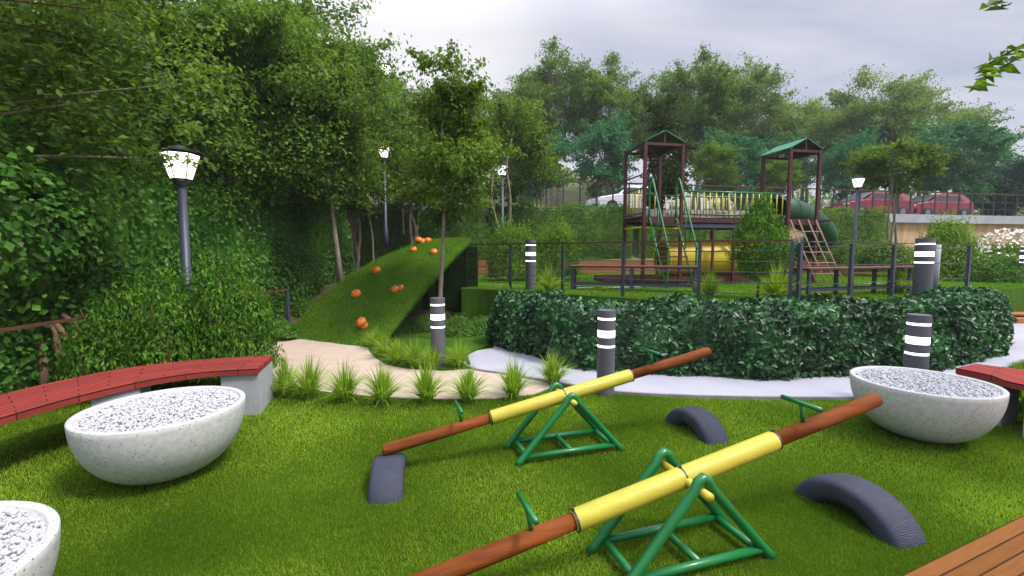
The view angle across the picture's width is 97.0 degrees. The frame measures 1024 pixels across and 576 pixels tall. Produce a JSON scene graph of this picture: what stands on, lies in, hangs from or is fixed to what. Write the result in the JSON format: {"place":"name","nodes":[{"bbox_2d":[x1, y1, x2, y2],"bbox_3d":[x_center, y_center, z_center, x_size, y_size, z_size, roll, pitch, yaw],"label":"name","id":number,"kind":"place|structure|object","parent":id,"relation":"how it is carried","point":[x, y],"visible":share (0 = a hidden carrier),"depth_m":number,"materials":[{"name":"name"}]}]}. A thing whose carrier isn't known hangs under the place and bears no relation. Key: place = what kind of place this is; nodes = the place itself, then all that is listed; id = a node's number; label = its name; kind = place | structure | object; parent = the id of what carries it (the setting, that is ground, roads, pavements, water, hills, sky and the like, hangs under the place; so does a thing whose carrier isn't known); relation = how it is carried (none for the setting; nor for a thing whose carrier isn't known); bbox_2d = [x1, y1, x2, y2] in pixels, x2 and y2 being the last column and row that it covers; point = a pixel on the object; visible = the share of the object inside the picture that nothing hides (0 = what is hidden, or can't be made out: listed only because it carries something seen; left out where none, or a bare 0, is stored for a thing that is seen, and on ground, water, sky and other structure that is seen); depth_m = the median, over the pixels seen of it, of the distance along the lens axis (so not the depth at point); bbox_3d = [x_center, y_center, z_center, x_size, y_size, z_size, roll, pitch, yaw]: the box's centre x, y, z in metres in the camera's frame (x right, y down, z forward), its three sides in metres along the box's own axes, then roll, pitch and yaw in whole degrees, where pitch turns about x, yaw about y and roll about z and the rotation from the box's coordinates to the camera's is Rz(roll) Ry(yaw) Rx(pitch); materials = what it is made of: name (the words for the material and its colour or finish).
{"place":"outdoors","nodes":[
{"label":"outdoors","id":0,"kind":"place"},
{"bbox_2d":[117,274,478,365],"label":"grass lawn","id":1,"kind":"structure","parent":0,"point":[423,312],"depth_m":10.79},
{"bbox_2d":[46,285,141,383],"bbox_3d":[-4.562,0.490,5.027,0.869,1.088,1.119,-1,5,-18],"label":"bush","id":2,"kind":"object","parent":1,"relation":"on","point":[87,329],"visible":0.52,"depth_m":4.80,"materials":[{"name":"green plant"}]},
{"bbox_2d":[0,289,289,371],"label":"garden railing","id":3,"kind":"object","parent":1,"relation":"on","point":[287,308],"visible":0.33,"depth_m":4.82,"materials":[{"name":"brown metal"}]},
{"bbox_2d":[112,284,211,382],"bbox_3d":[-3.891,0.472,5.053,0.861,1.060,0.898,0,4,0],"label":"bush","id":4,"kind":"object","parent":1,"relation":"on","point":[162,346],"visible":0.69,"depth_m":4.91,"materials":[{"name":"green plant"}]},
{"bbox_2d":[154,144,205,298],"bbox_3d":[-4.239,-0.167,5.904,0.550,3.335,0.550,0,4,0],"label":"lamp post","id":5,"kind":"object","parent":1,"relation":"on","point":[180,176],"visible":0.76,"depth_m":5.79,"materials":[{"name":"grey metal"}]},
{"bbox_2d":[187,0,421,218],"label":"leafy tree","id":6,"kind":"object","parent":1,"relation":"on","point":[367,54],"visible":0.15,"depth_m":11.62,"materials":[{"name":"green plant"}]},
{"bbox_2d":[246,28,397,284],"bbox_3d":[-4.522,-2.975,10.696,3.119,6.188,3.743,-3,5,-32],"label":"pale trunk tree","id":7,"kind":"object","parent":1,"relation":"on","point":[332,195],"visible":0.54,"depth_m":10.34,"materials":[{"name":"green plant"}]},
{"bbox_2d":[249,51,427,230],"bbox_3d":[-6.252,-3.859,15.691,7.298,8.605,6.998,1,4,12],"label":"leafy tree","id":8,"kind":"object","parent":1,"relation":"on","point":[393,117],"visible":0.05,"depth_m":14.81,"materials":[{"name":"green plant"}]},
{"bbox_2d":[341,129,415,270],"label":"olive tree","id":9,"kind":"object","parent":1,"relation":"on","point":[358,212],"visible":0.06,"depth_m":15.80,"materials":[{"name":"green plant"}]},
{"bbox_2d":[366,107,468,243],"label":"olive tree","id":10,"kind":"object","parent":1,"relation":"on","point":[411,199],"visible":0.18,"depth_m":16.28,"materials":[{"name":"green plant"}]},
{"bbox_2d":[351,202,493,269],"bbox_3d":[-3.490,-2.107,17.952,5.609,2.773,1.933,-1,4,-11],"label":"shrub row","id":11,"kind":"object","parent":1,"relation":"on","point":[478,232],"visible":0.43,"depth_m":17.39,"materials":[{"name":"green plant"}]},
{"bbox_2d":[260,339,549,399],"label":"beige path","id":12,"kind":"structure","parent":0,"point":[332,353],"depth_m":6.16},
{"bbox_2d":[525,350,578,384],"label":"grass clump","id":13,"kind":"object","parent":12,"relation":"on","point":[552,368],"visible":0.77,"depth_m":5.48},
{"bbox_2d":[0,328,1023,575],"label":"lawn","id":14,"kind":"structure","parent":0,"point":[524,558],"depth_m":2.98,"materials":[{"name":"plant"}]},
{"bbox_2d":[0,501,60,575],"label":"bowl planter","id":15,"kind":"object","parent":14,"relation":"on","point":[40,558],"visible":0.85,"depth_m":1.78,"materials":[{"name":"concrete"}]},
{"bbox_2d":[0,509,45,574],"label":"white pebbles","id":16,"kind":"object","parent":15,"relation":"in","point":[26,531],"visible":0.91,"depth_m":1.82,"materials":[{"name":"gravel"}]},
{"bbox_2d":[83,265,183,373],"bbox_3d":[-4.231,0.382,5.228,0.931,1.314,1.179,0,4,0],"label":"bush","id":17,"kind":"object","parent":14,"relation":"on","point":[135,295],"visible":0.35,"depth_m":5.00,"materials":[{"name":"green plant"}]},
{"bbox_2d":[0,355,273,425],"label":"curved bench","id":18,"kind":"object","parent":14,"relation":"on","point":[250,377],"visible":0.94,"depth_m":4.17,"materials":[{"name":"wood"}]},
{"bbox_2d":[0,0,281,226],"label":"tree","id":19,"kind":"object","parent":14,"relation":"on","point":[32,60],"visible":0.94,"depth_m":5.36,"materials":[{"name":"green plant"}]},
{"bbox_2d":[64,386,245,484],"bbox_3d":[-2.537,1.105,3.319,1.030,0.491,1.030,-2,5,-28],"label":"bowl planter","id":20,"kind":"object","parent":14,"relation":"on","point":[155,455],"visible":0.81,"depth_m":2.95,"materials":[{"name":"concrete"}]},
{"bbox_2d":[74,388,238,431],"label":"white pebbles","id":21,"kind":"object","parent":20,"relation":"in","point":[142,410],"visible":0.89,"depth_m":3.24,"materials":[{"name":"gravel"}]},
{"bbox_2d":[0,0,316,230],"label":"leafy tree","id":22,"kind":"object","parent":14,"relation":"on","point":[162,34],"visible":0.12,"depth_m":8.04,"materials":[{"name":"green plant"}]},
{"bbox_2d":[0,110,356,394],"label":"ivy hedge","id":23,"kind":"object","parent":14,"relation":"on","point":[292,251],"visible":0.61,"depth_m":7.04,"materials":[{"name":"green plant"}]},
{"bbox_2d":[0,117,130,332],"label":"hanging ivy","id":24,"kind":"object","parent":23,"relation":"hanging from","point":[84,229],"visible":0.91,"depth_m":4.78,"materials":[{"name":"green plant"}]},
{"bbox_2d":[139,257,217,386],"bbox_3d":[-4.156,0.358,5.665,1.000,1.490,1.172,0,4,0],"label":"bush","id":25,"kind":"object","parent":14,"relation":"on","point":[180,293],"visible":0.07,"depth_m":5.47,"materials":[{"name":"green plant"}]},
{"bbox_2d":[30,0,388,239],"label":"leafy tree","id":26,"kind":"object","parent":14,"relation":"on","point":[255,39],"visible":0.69,"depth_m":8.59,"materials":[{"name":"green plant"}]},
{"bbox_2d":[169,236,258,383],"bbox_3d":[-3.617,0.214,5.527,0.804,1.674,1.157,0,4,0],"label":"bush","id":27,"kind":"object","parent":14,"relation":"on","point":[208,308],"visible":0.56,"depth_m":5.29,"materials":[{"name":"green plant"}]},
{"bbox_2d":[210,270,285,378],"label":"bush","id":28,"kind":"object","parent":14,"relation":"on","point":[254,306],"visible":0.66,"depth_m":5.50,"materials":[{"name":"green plant"}]},
{"bbox_2d":[271,349,313,396],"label":"grass clump","id":29,"kind":"object","parent":14,"relation":"on","point":[284,374],"visible":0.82,"depth_m":5.06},
{"bbox_2d":[278,351,337,399],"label":"grass clump","id":30,"kind":"object","parent":14,"relation":"on","point":[308,383],"visible":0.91,"depth_m":4.95,"materials":[{"name":"plant"}]},
{"bbox_2d":[314,361,374,402],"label":"grass clump","id":31,"kind":"object","parent":14,"relation":"on","point":[345,382],"visible":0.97,"depth_m":4.85,"materials":[{"name":"plant"}]},
{"bbox_2d":[349,361,414,406],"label":"grass clump","id":32,"kind":"object","parent":14,"relation":"on","point":[381,385],"visible":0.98,"depth_m":4.78,"materials":[{"name":"plant"}]},
{"bbox_2d":[291,237,477,346],"bbox_3d":[-2.388,-0.109,9.817,2.438,2.119,4.188,2,5,27],"label":"climbing mound","id":33,"kind":"object","parent":14,"relation":"on","point":[388,293],"visible":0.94,"depth_m":9.15,"materials":[{"name":"green plant"}]},
{"bbox_2d":[367,453,406,504],"bbox_3d":[-0.868,1.315,3.199,0.224,0.231,0.643,-1,4,-10],"label":"rubber tyre","id":34,"kind":"object","parent":14,"relation":"on","point":[386,478],"visible":0.91,"depth_m":3.01,"materials":[{"name":"rubber"}]},
{"bbox_2d":[395,354,460,404],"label":"grass clump","id":35,"kind":"object","parent":14,"relation":"on","point":[427,387],"visible":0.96,"depth_m":4.81,"materials":[{"name":"plant"}]},
{"bbox_2d":[368,321,489,370],"bbox_3d":[-1.546,0.936,8.684,2.412,0.050,5.039,0,4,0],"label":"planting bed","id":36,"kind":"object","parent":14,"relation":"on","point":[479,342],"visible":0.36,"depth_m":7.75,"materials":[{"name":"plant"}]},
{"bbox_2d":[380,39,527,296],"bbox_3d":[-1.145,-1.534,8.147,2.523,5.522,2.681,-3,5,-36],"label":"slim tree","id":37,"kind":"object","parent":36,"relation":"on","point":[460,160],"visible":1,"depth_m":7.73,"materials":[{"name":"green plant"}]},
{"bbox_2d":[445,313,483,337],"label":"bush","id":38,"kind":"object","parent":36,"relation":"on","point":[461,327],"visible":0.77,"depth_m":8.64,"materials":[{"name":"green plant"}]},
{"bbox_2d":[430,297,445,366],"bbox_3d":[-1.035,0.641,6.337,0.200,1.015,0.200,0,4,0],"label":"bollard light","id":39,"kind":"object","parent":14,"relation":"on","point":[437,308],"visible":0.95,"depth_m":6.25,"materials":[{"name":"paint"}]},
{"bbox_2d":[434,362,499,402],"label":"grass clump","id":40,"kind":"object","parent":14,"relation":"on","point":[467,391],"visible":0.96,"depth_m":4.86,"materials":[{"name":"plant"}]},
{"bbox_2d":[482,350,543,398],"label":"grass clump","id":41,"kind":"object","parent":14,"relation":"on","point":[513,382],"visible":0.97,"depth_m":4.99,"materials":[{"name":"plant"}]},
{"bbox_2d":[381,347,711,466],"bbox_3d":[0.420,0.943,3.683,2.858,0.795,0.420,-1,5,-18],"label":"seesaw","id":42,"kind":"object","parent":14,"relation":"on","point":[556,393],"visible":1,"depth_m":3.59,"materials":[{"name":"metal"}]},
{"bbox_2d":[597,309,615,396],"bbox_3d":[1.066,0.753,5.142,0.200,1.015,0.200,0,4,0],"label":"bollard light","id":43,"kind":"object","parent":14,"relation":"on","point":[606,321],"visible":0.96,"depth_m":5.05,"materials":[{"name":"paint"}]},
{"bbox_2d":[409,393,882,575],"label":"seesaw","id":44,"kind":"object","parent":14,"relation":"on","point":[612,509],"visible":1,"depth_m":2.29,"materials":[{"name":"metal"}]},
{"bbox_2d":[665,406,728,445],"bbox_3d":[1.655,1.233,4.096,0.232,0.300,0.668,-1,5,-18],"label":"rubber tyre","id":45,"kind":"object","parent":14,"relation":"on","point":[705,425],"visible":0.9,"depth_m":3.93,"materials":[{"name":"rubber"}]},
{"bbox_2d":[460,274,1023,321],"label":"retaining wall","id":46,"kind":"structure","parent":14,"relation":"on","point":[478,302],"depth_m":10.26,"materials":[{"name":"plant"}]},
{"bbox_2d":[463,357,1023,399],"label":"kerb strip","id":47,"kind":"object","parent":14,"relation":"on","point":[700,396],"visible":0.4,"depth_m":5.01,"materials":[{"name":"concrete"}]},
{"bbox_2d":[484,285,1017,381],"bbox_3d":[4.552,0.536,7.298,9.965,1.125,3.377,0,4,-5],"label":"leafy hedge","id":48,"kind":"object","parent":14,"relation":"on","point":[782,339],"visible":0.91,"depth_m":6.02,"materials":[{"name":"green plant"}]},
{"bbox_2d":[795,473,926,549],"bbox_3d":[2.110,1.333,2.790,0.247,0.302,0.711,-1,5,-18],"label":"rubber tyre","id":49,"kind":"object","parent":14,"relation":"on","point":[883,514],"visible":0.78,"depth_m":2.63,"materials":[{"name":"rubber"}]},
{"bbox_2d":[903,313,931,369],"bbox_3d":[4.237,0.782,4.753,0.200,1.015,0.200,0,4,0],"label":"bollard light","id":50,"kind":"object","parent":14,"relation":"on","point":[917,341],"visible":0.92,"depth_m":4.66,"materials":[{"name":"paint"}]},
{"bbox_2d":[849,366,1009,442],"bbox_3d":[3.600,1.053,3.992,1.030,0.491,1.030,-2,5,-20],"label":"bowl planter","id":51,"kind":"object","parent":14,"relation":"on","point":[927,417],"visible":0.84,"depth_m":3.63,"materials":[{"name":"concrete"}]},
{"bbox_2d":[855,367,1001,397],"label":"white pebbles","id":52,"kind":"object","parent":51,"relation":"in","point":[928,382],"visible":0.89,"depth_m":3.92,"materials":[{"name":"gravel"}]},
{"bbox_2d":[902,515,1023,575],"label":"wooden deck","id":53,"kind":"structure","parent":14,"relation":"on","point":[999,551],"depth_m":2.29,"materials":[{"name":"wood"}]},
{"bbox_2d":[955,364,1023,437],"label":"curved bench","id":54,"kind":"object","parent":14,"relation":"on","point":[1010,381],"visible":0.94,"depth_m":4.28,"materials":[{"name":"wood"}]},
{"bbox_2d":[962,0,1023,92],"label":"overhanging tree","id":55,"kind":"object","parent":14,"relation":"on","point":[989,67],"visible":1,"depth_m":2.98,"materials":[{"name":"green plant"}]},
{"bbox_2d":[30,0,1023,215],"label":"sky","id":56,"kind":"structure","parent":0,"point":[821,41],"materials":[{"name":"white"}]},
{"bbox_2d":[346,170,991,261],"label":"hill","id":57,"kind":"structure","parent":0,"point":[572,191],"depth_m":42.37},
{"bbox_2d":[483,71,568,204],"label":"tall tree","id":58,"kind":"object","parent":57,"relation":"on","point":[516,93],"visible":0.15,"depth_m":36.95,"materials":[{"name":"green plant"}]},
{"bbox_2d":[506,123,582,205],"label":"young tree","id":59,"kind":"object","parent":57,"relation":"on","point":[562,147],"visible":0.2,"depth_m":29.00,"materials":[{"name":"teal plant"}]},
{"bbox_2d":[505,35,607,206],"bbox_3d":[3.804,-14.016,38.934,8.838,14.928,8.309,0,4,0],"label":"tall tree","id":60,"kind":"object","parent":57,"relation":"on","point":[570,85],"visible":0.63,"depth_m":37.83,"materials":[{"name":"green plant"}]},
{"bbox_2d":[488,200,632,259],"bbox_3d":[1.998,-2.354,19.122,6.108,2.675,0.967,0,4,-3],"label":"clipped hedge","id":61,"kind":"object","parent":57,"relation":"on","point":[604,224],"visible":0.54,"depth_m":18.86,"materials":[{"name":"green plant"}]},
{"bbox_2d":[562,107,639,199],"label":"young tree","id":62,"kind":"object","parent":57,"relation":"on","point":[607,140],"visible":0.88,"depth_m":29.77,"materials":[{"name":"green plant"}]},
{"bbox_2d":[561,50,662,193],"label":"tall tree","id":63,"kind":"object","parent":57,"relation":"on","point":[611,96],"visible":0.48,"depth_m":38.17,"materials":[{"name":"green plant"}]},
{"bbox_2d":[604,61,709,182],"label":"tall tree","id":64,"kind":"object","parent":57,"relation":"on","point":[640,132],"visible":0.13,"depth_m":40.74,"materials":[{"name":"green plant"}]},
{"bbox_2d":[632,86,712,239],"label":"narrow tree","id":65,"kind":"object","parent":57,"relation":"on","point":[670,169],"visible":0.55,"depth_m":18.75,"materials":[{"name":"green plant"}]},
{"bbox_2d":[342,216,1023,271],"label":"road wall","id":66,"kind":"structure","parent":57,"relation":"on","point":[908,232],"depth_m":24.10,"materials":[{"name":"concrete"}]},
{"bbox_2d":[649,42,758,209],"bbox_3d":[16.150,-13.131,39.235,9.231,15.590,8.678,-1,4,-9],"label":"tall tree","id":67,"kind":"object","parent":57,"relation":"on","point":[711,84],"visible":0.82,"depth_m":37.14,"materials":[{"name":"green plant"}]},
{"bbox_2d":[633,212,779,258],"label":"clipped hedge","id":68,"kind":"object","parent":57,"relation":"on","point":[705,235],"visible":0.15,"depth_m":19.22,"materials":[{"name":"green plant"}]},
{"bbox_2d":[687,138,745,209],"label":"olive tree","id":69,"kind":"object","parent":57,"relation":"on","point":[711,151],"visible":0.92,"depth_m":24.07,"materials":[{"name":"green plant"}]},
{"bbox_2d":[689,123,781,210],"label":"young tree","id":70,"kind":"object","parent":57,"relation":"on","point":[749,146],"visible":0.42,"depth_m":31.32,"materials":[{"name":"teal plant"}]},
{"bbox_2d":[684,48,833,210],"bbox_3d":[21.048,-12.999,40.833,11.618,15.519,11.901,-2,5,-28],"label":"tall tree","id":71,"kind":"object","parent":57,"relation":"on","point":[776,109],"visible":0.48,"depth_m":37.56,"materials":[{"name":"green plant"}]},
{"bbox_2d":[756,156,806,196],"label":"olive tree","id":72,"kind":"object","parent":57,"relation":"on","point":[776,168],"visible":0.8,"depth_m":23.88,"materials":[{"name":"green plant"}]},
{"bbox_2d":[739,125,824,205],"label":"young tree","id":73,"kind":"object","parent":57,"relation":"on","point":[768,136],"visible":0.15,"depth_m":36.28,"materials":[{"name":"teal plant"}]},
{"bbox_2d":[765,95,852,202],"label":"tall tree","id":74,"kind":"object","parent":57,"relation":"on","point":[805,164],"visible":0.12,"depth_m":43.92,"materials":[{"name":"green plant"}]},
{"bbox_2d":[806,123,887,202],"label":"young tree","id":75,"kind":"object","parent":57,"relation":"on","point":[834,178],"visible":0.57,"depth_m":33.01,"materials":[{"name":"teal plant"}]},
{"bbox_2d":[808,205,890,259],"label":"clipped hedge","id":76,"kind":"object","parent":57,"relation":"on","point":[871,226],"visible":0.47,"depth_m":20.04,"materials":[{"name":"green plant"}]},
{"bbox_2d":[802,61,964,191],"bbox_3d":[32.664,-12.741,41.362,12.446,16.230,12.150,1,5,19],"label":"tall tree","id":77,"kind":"object","parent":57,"relation":"on","point":[857,107],"visible":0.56,"depth_m":39.04,"materials":[{"name":"green plant"}]},
{"bbox_2d":[870,77,1022,195],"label":"tall tree","id":78,"kind":"object","parent":57,"relation":"on","point":[962,113],"visible":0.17,"depth_m":38.08,"materials":[{"name":"green plant"}]},
{"bbox_2d":[900,114,1023,209],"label":"young tree","id":79,"kind":"object","parent":57,"relation":"on","point":[985,139],"visible":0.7,"depth_m":32.92,"materials":[{"name":"teal plant"}]},
{"bbox_2d":[961,158,1023,215],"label":"round tree","id":80,"kind":"object","parent":57,"relation":"on","point":[1015,173],"visible":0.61,"depth_m":36.88,"materials":[{"name":"green plant"}]},
{"bbox_2d":[462,272,1023,305],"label":"terrace lawn","id":81,"kind":"structure","parent":0,"point":[587,294],"depth_m":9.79,"materials":[{"name":"plant"}]},
{"bbox_2d":[482,212,545,278],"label":"bush","id":82,"kind":"object","parent":81,"relation":"on","point":[507,235],"visible":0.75,"depth_m":12.87,"materials":[{"name":"green plant"}]},
{"bbox_2d":[459,93,574,255],"bbox_3d":[-0.028,-4.202,18.390,5.107,7.060,5.056,0,4,6],"label":"olive tree","id":83,"kind":"object","parent":81,"relation":"on","point":[521,118],"visible":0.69,"depth_m":17.55,"materials":[{"name":"green plant"}]},
{"bbox_2d":[523,208,590,275],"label":"bush","id":84,"kind":"object","parent":81,"relation":"on","point":[554,232],"visible":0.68,"depth_m":13.23,"materials":[{"name":"green plant"}]},
{"bbox_2d":[468,239,793,298],"bbox_3d":[1.573,-0.337,8.836,6.637,1.105,0.281,3,5,34],"label":"terrace railing","id":85,"kind":"object","parent":81,"relation":"on","point":[699,271],"visible":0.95,"depth_m":8.11,"materials":[{"name":"grey metal"}]},
{"bbox_2d":[569,265,697,292],"bbox_3d":[2.535,-0.204,9.602,2.606,0.548,0.360,1,5,18],"label":"terrace bench","id":86,"kind":"object","parent":81,"relation":"on","point":[631,284],"visible":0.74,"depth_m":9.49,"materials":[{"name":"wood"}]},
{"bbox_2d":[594,240,756,281],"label":"crawl tunnel","id":87,"kind":"structure","parent":81,"relation":"on","point":[718,256],"depth_m":11.85,"materials":[{"name":"yellow plastic"}]},
{"bbox_2d":[478,260,909,273],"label":"garden wall","id":88,"kind":"structure","parent":81,"relation":"on","point":[588,270],"depth_m":17.91,"materials":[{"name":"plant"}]},
{"bbox_2d":[622,130,845,287],"bbox_3d":[6.576,-2.034,12.744,7.211,3.912,3.852,-1,4,-10],"label":"play structure","id":89,"kind":"object","parent":81,"relation":"on","point":[810,222],"visible":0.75,"depth_m":11.88,"materials":[{"name":"wood"}]},
{"bbox_2d":[725,187,797,297],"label":"tree","id":90,"kind":"object","parent":81,"relation":"on","point":[761,211],"visible":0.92,"depth_m":7.77,"materials":[{"name":"green plant"}]},
{"bbox_2d":[743,256,810,298],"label":"grass clump","id":91,"kind":"object","parent":81,"relation":"on","point":[774,289],"visible":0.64,"depth_m":7.39,"materials":[{"name":"plant"}]},
{"bbox_2d":[792,266,912,296],"bbox_3d":[6.783,-0.140,8.759,3.378,0.548,0.360,-2,5,-19],"label":"terrace bench","id":92,"kind":"object","parent":81,"relation":"on","point":[836,288],"visible":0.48,"depth_m":8.61,"materials":[{"name":"wood"}]},
{"bbox_2d":[840,236,914,272],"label":"bush","id":93,"kind":"object","parent":81,"relation":"on","point":[865,257],"visible":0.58,"depth_m":15.24,"materials":[{"name":"green plant"}]},
{"bbox_2d":[795,241,971,298],"bbox_3d":[6.940,-0.278,8.240,5.364,1.079,0.088,-2,5,-24],"label":"terrace railing","id":94,"kind":"object","parent":81,"relation":"on","point":[850,283],"visible":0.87,"depth_m":7.71,"materials":[{"name":"grey metal"}]},
{"bbox_2d":[838,136,964,256],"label":"olive tree","id":95,"kind":"object","parent":81,"relation":"on","point":[878,166],"visible":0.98,"depth_m":17.11,"materials":[{"name":"green plant"}]},
{"bbox_2d":[912,238,935,294],"bbox_3d":[7.793,-0.368,8.585,0.290,1.137,0.290,0,4,0],"label":"bollard light","id":96,"kind":"object","parent":81,"relation":"on","point":[924,259],"visible":0.94,"depth_m":8.48,"materials":[{"name":"paint"}]},
{"bbox_2d":[903,206,991,281],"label":"bush","id":97,"kind":"object","parent":81,"relation":"on","point":[951,233],"visible":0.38,"depth_m":13.04,"materials":[{"name":"green plant"}]},
{"bbox_2d":[952,247,1023,283],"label":"bush","id":98,"kind":"object","parent":81,"relation":"on","point":[996,266],"visible":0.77,"depth_m":12.25,"materials":[{"name":"green plant"}]},
{"bbox_2d":[963,228,1023,269],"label":"bush","id":99,"kind":"object","parent":81,"relation":"on","point":[1015,249],"visible":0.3,"depth_m":13.80,"materials":[{"name":"white plant"}]},
{"bbox_2d":[468,323,1023,395],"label":"white path","id":100,"kind":"structure","parent":0,"point":[495,357],"depth_m":5.65,"materials":[{"name":"concrete"}]},
{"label":"road","id":101,"kind":"structure","parent":0,"visible":0},
{"bbox_2d":[342,204,1023,224],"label":"road kerb","id":102,"kind":"structure","parent":101,"relation":"on","point":[922,218],"depth_m":23.32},
{"bbox_2d":[381,179,1023,215],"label":"road railing","id":103,"kind":"object","parent":102,"relation":"on","point":[847,190],"visible":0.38,"depth_m":22.51,"materials":[{"name":"metal"}]},
{"bbox_2d":[824,191,913,213],"bbox_3d":[19.999,-4.642,25.487,4.262,1.470,1.820,-1,4,-10],"label":"parked car","id":104,"kind":"object","parent":101,"relation":"on","point":[879,198],"visible":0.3,"depth_m":24.80,"materials":[{"name":"red metal"}]},
{"bbox_2d":[908,193,973,214],"bbox_3d":[24.399,-4.719,26.498,4.262,1.470,1.820,-1,4,-12],"label":"parked car","id":105,"kind":"object","parent":101,"relation":"on","point":[928,207],"visible":0.41,"depth_m":25.78,"materials":[{"name":"metal"}]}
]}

